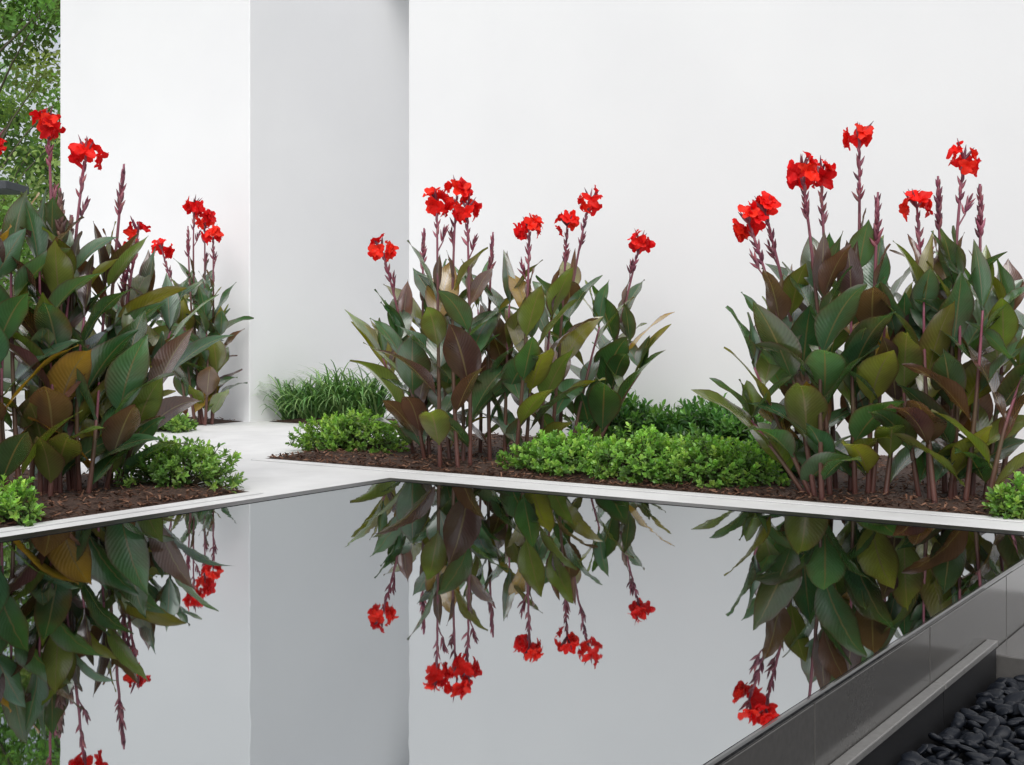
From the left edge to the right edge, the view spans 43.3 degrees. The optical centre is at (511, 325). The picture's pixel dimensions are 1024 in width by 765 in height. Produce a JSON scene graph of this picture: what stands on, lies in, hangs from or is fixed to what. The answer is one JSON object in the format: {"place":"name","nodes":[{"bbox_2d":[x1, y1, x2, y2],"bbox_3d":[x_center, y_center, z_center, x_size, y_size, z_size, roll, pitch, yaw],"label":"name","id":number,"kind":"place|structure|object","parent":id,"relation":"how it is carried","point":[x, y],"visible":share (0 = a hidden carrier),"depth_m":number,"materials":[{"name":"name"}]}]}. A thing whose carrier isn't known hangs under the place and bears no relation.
{"place":"outdoors","nodes":[
{"label":"outdoors","id":0,"kind":"place"},
{"bbox_2d":[3,330,26,391],"bbox_3d":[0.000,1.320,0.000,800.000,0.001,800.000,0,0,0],"label":"ground","id":1,"kind":"structure","parent":0,"point":[7,371],"depth_m":37.42,"materials":[{"name":"green plant"}]},
{"bbox_2d":[0,180,28,194],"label":"garden canopy","id":2,"kind":"object","parent":1,"relation":"on","point":[8,187],"visible":1,"depth_m":17.34,"materials":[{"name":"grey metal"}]},
{"bbox_2d":[0,0,59,307],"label":"background tree","id":3,"kind":"object","parent":1,"relation":"on","point":[50,74],"visible":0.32,"depth_m":24.30,"materials":[{"name":"green plant"}]},
{"bbox_2d":[0,0,59,330],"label":"background tree","id":4,"kind":"object","parent":1,"relation":"on","point":[7,34],"visible":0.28,"depth_m":31.03,"materials":[{"name":"green plant"}]},
{"bbox_2d":[0,0,59,309],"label":"background tree","id":5,"kind":"object","parent":1,"relation":"on","point":[32,159],"visible":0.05,"depth_m":35.14,"materials":[{"name":"green plant"}]},
{"bbox_2d":[60,0,408,421],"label":"white wall","id":6,"kind":"structure","parent":1,"relation":"on","point":[274,134],"depth_m":15.53,"materials":[{"name":"white paint"}]},
{"bbox_2d":[0,478,1023,764],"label":"reflecting pool","id":7,"kind":"structure","parent":1,"relation":"on","point":[892,702],"depth_m":3.62,"materials":[{"name":"water"},{"name":"dark granite"}]},
{"bbox_2d":[0,481,1023,764],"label":"water","id":8,"kind":"structure","parent":7,"relation":"in","point":[398,623],"depth_m":3.67,"materials":[{"name":"black liquid"}]},
{"bbox_2d":[409,0,1023,462],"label":"white wall","id":9,"kind":"structure","parent":1,"relation":"on","point":[677,132],"depth_m":11.53,"materials":[{"name":"white paint"}]},
{"bbox_2d":[0,0,59,329],"label":"sky","id":10,"kind":"structure","parent":0,"point":[33,106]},
{"bbox_2d":[0,391,1023,536],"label":"paving","id":11,"kind":"structure","parent":0,"point":[256,439],"depth_m":9.10,"materials":[{"name":"white concrete"}]},
{"bbox_2d":[0,469,247,527],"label":"mulch bed","id":12,"kind":"object","parent":11,"relation":"on","point":[71,503],"visible":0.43,"depth_m":7.92,"materials":[{"name":"brown soil"}]},
{"bbox_2d":[0,473,45,526],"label":"shrub","id":13,"kind":"object","parent":12,"relation":"on","point":[13,501],"visible":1,"depth_m":7.04,"materials":[{"name":"green plant"}]},
{"bbox_2d":[0,106,232,495],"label":"canna lily","id":14,"kind":"object","parent":12,"relation":"on","point":[101,394],"visible":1,"depth_m":8.06,"materials":[{"name":"green plant"}]},
{"bbox_2d":[113,433,246,492],"bbox_3d":[-2.183,0.914,8.627,0.865,0.416,0.784,0,0,0],"label":"shrub","id":15,"kind":"object","parent":12,"relation":"on","point":[162,467],"visible":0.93,"depth_m":8.45,"materials":[{"name":"green plant"}]},
{"bbox_2d":[10,414,240,424],"bbox_3d":[-4.667,1.061,15.223,3.240,0.050,0.925,0,0,34],"label":"mulch bed","id":16,"kind":"object","parent":11,"relation":"on","point":[218,421],"visible":0.08,"depth_m":14.56,"materials":[{"name":"brown wood"}]},
{"bbox_2d":[151,195,253,424],"bbox_3d":[-3.446,-0.184,14.158,1.066,2.533,1.122,0,0,0],"label":"canna lily","id":17,"kind":"object","parent":16,"relation":"on","point":[206,366],"visible":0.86,"depth_m":14.14,"materials":[{"name":"green plant"}]},
{"bbox_2d":[0,491,262,532],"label":"kerb","id":18,"kind":"structure","parent":11,"relation":"on","point":[61,521],"depth_m":7.52,"materials":[{"name":"white concrete"}]},
{"bbox_2d":[156,412,198,432],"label":"shrub","id":19,"kind":"object","parent":11,"relation":"on","point":[178,423],"visible":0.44,"depth_m":13.23,"materials":[{"name":"green plant"}]},
{"bbox_2d":[269,417,398,425],"bbox_3d":[-1.624,1.063,14.495,2.100,0.047,0.980,0,0,34],"label":"mulch bed","id":20,"kind":"object","parent":11,"relation":"on","point":[295,421],"visible":0.2,"depth_m":14.57,"materials":[{"name":"brown wood"}]},
{"bbox_2d":[255,372,370,419],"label":"grass tuft","id":21,"kind":"object","parent":20,"relation":"on","point":[289,410],"visible":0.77,"depth_m":14.68,"materials":[{"name":"green plant"}]},
{"bbox_2d":[262,360,386,417],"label":"grass tuft","id":22,"kind":"object","parent":20,"relation":"on","point":[333,408],"visible":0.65,"depth_m":14.60,"materials":[{"name":"green plant"}]},
{"bbox_2d":[294,362,404,417],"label":"grass tuft","id":23,"kind":"object","parent":20,"relation":"on","point":[378,407],"visible":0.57,"depth_m":14.64,"materials":[{"name":"green plant"}]},
{"bbox_2d":[250,458,1023,522],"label":"kerb","id":24,"kind":"structure","parent":11,"relation":"on","point":[691,493],"depth_m":8.38,"materials":[{"name":"white concrete"}]},
{"bbox_2d":[267,434,1023,518],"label":"mulch bed","id":25,"kind":"object","parent":11,"relation":"on","point":[919,500],"visible":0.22,"depth_m":8.83,"materials":[{"name":"brown soil"}]},
{"bbox_2d":[285,402,410,453],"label":"shrub","id":26,"kind":"object","parent":25,"relation":"on","point":[342,431],"visible":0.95,"depth_m":10.91,"materials":[{"name":"green plant"}]},
{"bbox_2d":[345,175,673,467],"bbox_3d":[0.096,-0.054,10.314,2.630,2.283,1.786,0,0,-17],"label":"canna lily","id":27,"kind":"object","parent":25,"relation":"on","point":[454,340],"visible":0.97,"depth_m":10.03,"materials":[{"name":"green plant"}]},
{"bbox_2d":[0,413,1023,524],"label":"bark chips","id":28,"kind":"object","parent":25,"relation":"on","point":[415,457],"visible":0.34,"depth_m":8.42,"materials":[{"name":"brown wood"}]},
{"bbox_2d":[495,422,621,475],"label":"shrub","id":29,"kind":"object","parent":25,"relation":"on","point":[554,453],"visible":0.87,"depth_m":9.28,"materials":[{"name":"green plant"}]},
{"bbox_2d":[563,388,713,443],"bbox_3d":[1.078,0.833,11.604,1.068,0.654,1.320,0,0,-27],"label":"shrub","id":30,"kind":"object","parent":25,"relation":"on","point":[632,413],"visible":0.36,"depth_m":11.28,"materials":[{"name":"green plant"}]},
{"bbox_2d":[571,422,713,483],"bbox_3d":[0.914,0.885,9.131,0.820,0.416,1.006,0,0,-38],"label":"shrub","id":31,"kind":"object","parent":25,"relation":"on","point":[648,445],"visible":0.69,"depth_m":8.91,"materials":[{"name":"green plant"}]},
{"bbox_2d":[649,429,791,488],"bbox_3d":[1.460,0.897,8.755,1.001,0.389,0.746,0,0,30],"label":"shrub","id":32,"kind":"object","parent":25,"relation":"on","point":[744,462],"visible":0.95,"depth_m":8.57,"materials":[{"name":"green plant"}]},
{"bbox_2d":[659,393,790,448],"bbox_3d":[1.852,0.872,11.210,1.248,0.628,1.111,0,0,0],"label":"shrub","id":33,"kind":"object","parent":25,"relation":"on","point":[712,418],"visible":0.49,"depth_m":10.99,"materials":[{"name":"green plant"}]},
{"bbox_2d":[726,422,816,479],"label":"shrub","id":34,"kind":"object","parent":25,"relation":"on","point":[793,468],"visible":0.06,"depth_m":8.98,"materials":[{"name":"green plant"}]},
{"bbox_2d":[691,121,935,499],"bbox_3d":[2.002,-0.099,8.154,1.304,2.377,1.232,0,0,-42],"label":"canna lily","id":35,"kind":"object","parent":25,"relation":"on","point":[799,334],"visible":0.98,"depth_m":8.01,"materials":[{"name":"green plant"}]},
{"bbox_2d":[867,138,1023,502],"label":"canna lily","id":36,"kind":"object","parent":25,"relation":"on","point":[946,397],"visible":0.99,"depth_m":7.78,"materials":[{"name":"green plant"}]},
{"bbox_2d":[982,471,1023,518],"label":"shrub","id":37,"kind":"object","parent":25,"relation":"on","point":[1011,503],"visible":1,"depth_m":7.29,"materials":[{"name":"green plant"}]},
{"bbox_2d":[942,709,1021,764],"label":"trough floor","id":38,"kind":"structure","parent":0,"point":[963,757],"depth_m":3.60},
{"bbox_2d":[922,712,1023,764],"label":"pebble bed","id":39,"kind":"object","parent":38,"relation":"on","point":[984,749],"visible":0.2,"depth_m":3.51,"materials":[{"name":"black stone"}]},
{"bbox_2d":[896,760,915,764],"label":"pebble","id":40,"kind":"object","parent":39,"relation":"on","point":[904,762],"visible":1,"depth_m":3.31,"materials":[{"name":"black stone"}]},
{"bbox_2d":[901,751,926,764],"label":"pebble","id":41,"kind":"object","parent":40,"relation":"on","point":[917,758],"visible":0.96,"depth_m":3.33,"materials":[{"name":"black stone"}]},
{"bbox_2d":[916,744,927,754],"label":"pebble","id":42,"kind":"object","parent":39,"relation":"on","point":[921,750],"visible":0.84,"depth_m":3.42,"materials":[{"name":"black stone"}]},
{"bbox_2d":[921,762,936,764],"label":"pebble","id":43,"kind":"object","parent":39,"relation":"on","point":[927,763],"visible":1,"depth_m":3.30,"materials":[{"name":"black stone"}]},
{"bbox_2d":[921,744,937,755],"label":"pebble","id":44,"kind":"object","parent":39,"relation":"on","point":[929,751],"visible":0.4,"depth_m":3.47,"materials":[{"name":"black stone"}]},
{"bbox_2d":[928,732,942,741],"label":"pebble","id":45,"kind":"object","parent":39,"relation":"on","point":[934,737],"visible":1,"depth_m":3.52,"materials":[{"name":"black stone"}]},
{"bbox_2d":[931,759,943,764],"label":"pebble","id":46,"kind":"object","parent":39,"relation":"on","point":[937,761],"visible":0.94,"depth_m":3.32,"materials":[{"name":"black stone"}]},
{"bbox_2d":[935,751,949,759],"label":"pebble","id":47,"kind":"object","parent":39,"relation":"on","point":[940,755],"visible":0.93,"depth_m":3.38,"materials":[{"name":"black stone"}]},
{"bbox_2d":[931,747,953,756],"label":"pebble","id":48,"kind":"object","parent":39,"relation":"on","point":[934,750],"visible":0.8,"depth_m":3.42,"materials":[{"name":"black stone"}]},
{"bbox_2d":[939,734,953,739],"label":"pebble","id":49,"kind":"object","parent":39,"relation":"on","point":[944,737],"visible":0.58,"depth_m":3.55,"materials":[{"name":"black stone"}]},
{"bbox_2d":[937,727,960,743],"bbox_3d":[1.224,1.147,3.616,0.080,0.039,0.050,-22,9,-27],"label":"pebble","id":50,"kind":"object","parent":39,"relation":"on","point":[955,733],"visible":0.65,"depth_m":3.60,"materials":[{"name":"black stone"}]},
{"bbox_2d":[943,739,959,748],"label":"pebble","id":51,"kind":"object","parent":39,"relation":"on","point":[951,743],"visible":0.97,"depth_m":3.46,"materials":[{"name":"black stone"}]},
{"bbox_2d":[943,760,963,764],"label":"pebble","id":52,"kind":"object","parent":39,"relation":"on","point":[950,762],"visible":0.97,"depth_m":3.33,"materials":[{"name":"black stone"}]},
{"bbox_2d":[950,716,964,728],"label":"pebble","id":53,"kind":"object","parent":39,"relation":"on","point":[958,722],"visible":0.88,"depth_m":3.65,"materials":[{"name":"black stone"}]},
{"bbox_2d":[953,758,962,762],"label":"pebble","id":54,"kind":"object","parent":39,"relation":"on","point":[959,760],"visible":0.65,"depth_m":3.37,"materials":[{"name":"black stone"}]},
{"bbox_2d":[953,739,965,745],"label":"pebble","id":55,"kind":"object","parent":39,"relation":"on","point":[961,741],"visible":0.28,"depth_m":3.51,"materials":[{"name":"black stone"}]},
{"bbox_2d":[954,712,965,725],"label":"pebble","id":56,"kind":"object","parent":39,"relation":"on","point":[957,714],"visible":0.59,"depth_m":3.71,"materials":[{"name":"black stone"}]},
{"bbox_2d":[955,744,976,751],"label":"pebble","id":57,"kind":"object","parent":39,"relation":"on","point":[964,748],"visible":0.77,"depth_m":3.43,"materials":[{"name":"black stone"}]},
{"bbox_2d":[959,732,972,739],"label":"pebble","id":58,"kind":"object","parent":39,"relation":"on","point":[962,736],"visible":0.23,"depth_m":3.57,"materials":[{"name":"black stone"}]},
{"bbox_2d":[959,708,977,718],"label":"pebble","id":59,"kind":"object","parent":39,"relation":"on","point":[965,711],"visible":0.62,"depth_m":3.75,"materials":[{"name":"black stone"}]},
{"bbox_2d":[964,740,979,748],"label":"pebble","id":60,"kind":"object","parent":39,"relation":"on","point":[971,744],"visible":0.94,"depth_m":3.47,"materials":[{"name":"black stone"}]},
{"bbox_2d":[962,733,983,744],"bbox_3d":[1.258,1.130,3.522,0.060,0.030,0.053,-17,12,16],"label":"pebble","id":61,"kind":"object","parent":39,"relation":"on","point":[978,738],"visible":0.83,"depth_m":3.51,"materials":[{"name":"black stone"}]},
{"bbox_2d":[965,720,981,729],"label":"pebble","id":62,"kind":"object","parent":39,"relation":"on","point":[971,724],"visible":0.85,"depth_m":3.64,"materials":[{"name":"black stone"}]},
{"bbox_2d":[965,760,984,764],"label":"pebble","id":63,"kind":"object","parent":39,"relation":"on","point":[975,762],"visible":0.98,"depth_m":3.35,"materials":[{"name":"black stone"}]},
{"bbox_2d":[971,705,980,710],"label":"pebble","id":64,"kind":"object","parent":39,"relation":"on","point":[976,708],"visible":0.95,"depth_m":3.79,"materials":[{"name":"black stone"}]},
{"bbox_2d":[963,714,989,724],"bbox_3d":[1.339,1.131,3.710,0.085,0.026,0.054,9,8,43],"label":"pebble","id":65,"kind":"object","parent":39,"relation":"on","point":[980,720],"visible":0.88,"depth_m":3.69,"materials":[{"name":"black stone"}]},
{"bbox_2d":[965,752,989,763],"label":"pebble","id":66,"kind":"object","parent":39,"relation":"on","point":[983,758],"visible":0.92,"depth_m":3.37,"materials":[{"name":"black stone"}]},
{"bbox_2d":[973,727,988,740],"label":"pebble","id":67,"kind":"object","parent":39,"relation":"on","point":[976,730],"visible":0.72,"depth_m":3.54,"materials":[{"name":"black stone"}]},
{"bbox_2d":[976,697,991,708],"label":"pebble","id":68,"kind":"object","parent":39,"relation":"on","point":[981,702],"visible":0.77,"depth_m":3.90,"materials":[{"name":"black stone"}]},
{"bbox_2d":[976,692,995,699],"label":"pebble","id":69,"kind":"object","parent":39,"relation":"on","point":[986,694],"visible":0.6,"depth_m":3.92,"materials":[{"name":"black stone"}]},
{"bbox_2d":[980,712,996,716],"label":"pebble","id":70,"kind":"object","parent":39,"relation":"on","point":[983,714],"visible":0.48,"depth_m":3.72,"materials":[{"name":"black stone"}]},
{"bbox_2d":[984,726,995,737],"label":"pebble","id":71,"kind":"object","parent":39,"relation":"on","point":[989,731],"visible":0.68,"depth_m":3.62,"materials":[{"name":"black stone"}]},
{"bbox_2d":[985,752,994,760],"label":"pebble","id":72,"kind":"object","parent":39,"relation":"on","point":[990,755],"visible":0.34,"depth_m":3.43,"materials":[{"name":"black stone"}]},
{"bbox_2d":[981,716,999,730],"bbox_3d":[1.361,1.142,3.666,0.092,0.032,0.057,-42,-5,-36],"label":"pebble","id":73,"kind":"object","parent":39,"relation":"on","point":[994,721],"visible":0.54,"depth_m":3.66,"materials":[{"name":"black stone"}]},
{"bbox_2d":[984,740,997,749],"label":"pebble","id":74,"kind":"object","parent":39,"relation":"on","point":[990,744],"visible":1,"depth_m":3.47,"materials":[{"name":"black stone"}]},
{"bbox_2d":[986,701,997,711],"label":"pebble","id":75,"kind":"object","parent":39,"relation":"on","point":[990,704],"visible":0.58,"depth_m":3.85,"materials":[{"name":"black stone"}]},
{"bbox_2d":[984,699,1003,711],"bbox_3d":[1.454,1.146,3.893,0.071,0.024,0.047,-32,4,-13],"label":"pebble","id":76,"kind":"object","parent":39,"relation":"on","point":[999,701],"visible":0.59,"depth_m":3.88,"materials":[{"name":"black stone"}]},
{"bbox_2d":[985,689,1003,698],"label":"pebble","id":77,"kind":"object","parent":39,"relation":"on","point":[996,693],"visible":0.57,"depth_m":3.96,"materials":[{"name":"black stone"}]},
{"bbox_2d":[984,714,1006,725],"bbox_3d":[1.394,1.136,3.717,0.071,0.031,0.047,17,0,-17],"label":"pebble","id":78,"kind":"object","parent":39,"relation":"on","point":[1002,720],"visible":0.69,"depth_m":3.70,"materials":[{"name":"black stone"}]},
{"bbox_2d":[986,682,1005,690],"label":"pebble","id":79,"kind":"object","parent":39,"relation":"on","point":[999,685],"visible":0.56,"depth_m":4.03,"materials":[{"name":"black stone"}]},
{"bbox_2d":[989,735,1002,746],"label":"pebble","id":80,"kind":"object","parent":39,"relation":"on","point":[997,740],"visible":0.56,"depth_m":3.53,"materials":[{"name":"black stone"}]},
{"bbox_2d":[990,757,1005,764],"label":"pebble","id":81,"kind":"object","parent":39,"relation":"on","point":[996,761],"visible":1,"depth_m":3.33,"materials":[{"name":"black stone"}]},
{"bbox_2d":[995,677,1006,684],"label":"pebble","id":82,"kind":"object","parent":39,"relation":"on","point":[1003,679],"visible":0.63,"depth_m":4.07,"materials":[{"name":"black stone"}]},
{"bbox_2d":[993,748,1010,758],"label":"pebble","id":83,"kind":"object","parent":39,"relation":"on","point":[1003,753],"visible":0.84,"depth_m":3.38,"materials":[{"name":"black stone"}]},
{"bbox_2d":[995,708,1008,716],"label":"pebble","id":84,"kind":"object","parent":39,"relation":"on","point":[1001,712],"visible":0.88,"depth_m":3.75,"materials":[{"name":"black stone"}]},
{"bbox_2d":[993,726,1011,742],"bbox_3d":[1.361,1.136,3.583,0.042,0.032,0.062,26,53,38],"label":"pebble","id":85,"kind":"object","parent":39,"relation":"on","point":[1004,732],"visible":0.73,"depth_m":3.57,"materials":[{"name":"black stone"}]},
{"bbox_2d":[994,704,1013,713],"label":"pebble","id":86,"kind":"object","parent":39,"relation":"on","point":[999,706],"visible":0.66,"depth_m":3.81,"materials":[{"name":"black stone"}]},
{"bbox_2d":[996,747,1015,760],"bbox_3d":[1.324,1.144,3.442,0.062,0.026,0.072,16,-1,-1],"label":"pebble","id":87,"kind":"object","parent":39,"relation":"on","point":[1011,756],"visible":0.48,"depth_m":3.42,"materials":[{"name":"black stone"}]},
{"bbox_2d":[1004,701,1014,715],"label":"pebble","id":88,"kind":"object","parent":39,"relation":"on","point":[1011,703],"visible":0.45,"depth_m":3.85,"materials":[{"name":"black stone"}]},
{"bbox_2d":[1003,687,1018,695],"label":"pebble","id":89,"kind":"object","parent":39,"relation":"on","point":[1011,689],"visible":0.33,"depth_m":4.02,"materials":[{"name":"black stone"}]},
{"bbox_2d":[1005,677,1017,686],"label":"pebble","id":90,"kind":"object","parent":39,"relation":"on","point":[1009,679],"visible":0.3,"depth_m":4.13,"materials":[{"name":"black stone"}]},
{"bbox_2d":[1008,731,1015,739],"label":"pebble","id":91,"kind":"object","parent":39,"relation":"on","point":[1013,735],"visible":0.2,"depth_m":3.60,"materials":[{"name":"black stone"}]},
{"bbox_2d":[1006,720,1018,726],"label":"pebble","id":92,"kind":"object","parent":39,"relation":"on","point":[1011,723],"visible":1,"depth_m":3.65,"materials":[{"name":"black stone"}]},
{"bbox_2d":[1003,690,1023,702],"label":"pebble","id":93,"kind":"object","parent":39,"relation":"on","point":[1016,696],"visible":0.67,"depth_m":3.90,"materials":[{"name":"black stone"}]},
{"bbox_2d":[1007,682,1020,690],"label":"pebble","id":94,"kind":"object","parent":39,"relation":"on","point":[1012,684],"visible":0.49,"depth_m":4.08,"materials":[{"name":"black stone"}]},
{"bbox_2d":[1008,746,1019,751],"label":"pebble","id":95,"kind":"object","parent":39,"relation":"on","point":[1014,748],"visible":0.62,"depth_m":3.46,"materials":[{"name":"black stone"}]},
{"bbox_2d":[1008,738,1023,744],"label":"pebble","id":96,"kind":"object","parent":39,"relation":"on","point":[1014,741],"visible":0.96,"depth_m":3.52,"materials":[{"name":"black stone"}]},
{"bbox_2d":[1009,759,1022,764],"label":"pebble","id":97,"kind":"object","parent":39,"relation":"on","point":[1014,762],"visible":1,"depth_m":3.33,"materials":[{"name":"black stone"}]},
{"bbox_2d":[1008,717,1023,723],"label":"pebble","id":98,"kind":"object","parent":39,"relation":"on","point":[1020,719],"visible":0.61,"depth_m":3.71,"materials":[{"name":"black stone"}]},
{"bbox_2d":[1010,701,1023,715],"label":"pebble","id":99,"kind":"object","parent":39,"relation":"on","point":[1016,711],"visible":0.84,"depth_m":3.80,"materials":[{"name":"black stone"}]},
{"bbox_2d":[1014,750,1023,761],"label":"pebble","id":100,"kind":"object","parent":39,"relation":"on","point":[1019,755],"visible":0.77,"depth_m":3.41,"materials":[{"name":"black stone"}]},
{"bbox_2d":[1014,675,1023,681],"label":"pebble","id":101,"kind":"object","parent":39,"relation":"on","point":[1019,678],"visible":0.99,"depth_m":4.16,"materials":[{"name":"black stone"}]},
{"bbox_2d":[1016,728,1023,739],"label":"pebble","id":102,"kind":"object","parent":39,"relation":"on","point":[1019,733],"visible":0.94,"depth_m":3.56,"materials":[{"name":"black stone"}]},
{"bbox_2d":[1017,682,1023,687],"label":"pebble","id":103,"kind":"object","parent":39,"relation":"on","point":[1020,684],"visible":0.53,"depth_m":4.11,"materials":[{"name":"black stone"}]},
{"bbox_2d":[1017,703,1023,716],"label":"pebble","id":104,"kind":"object","parent":39,"relation":"on","point":[1020,707],"visible":1,"depth_m":3.76,"materials":[{"name":"black stone"}]}
]}

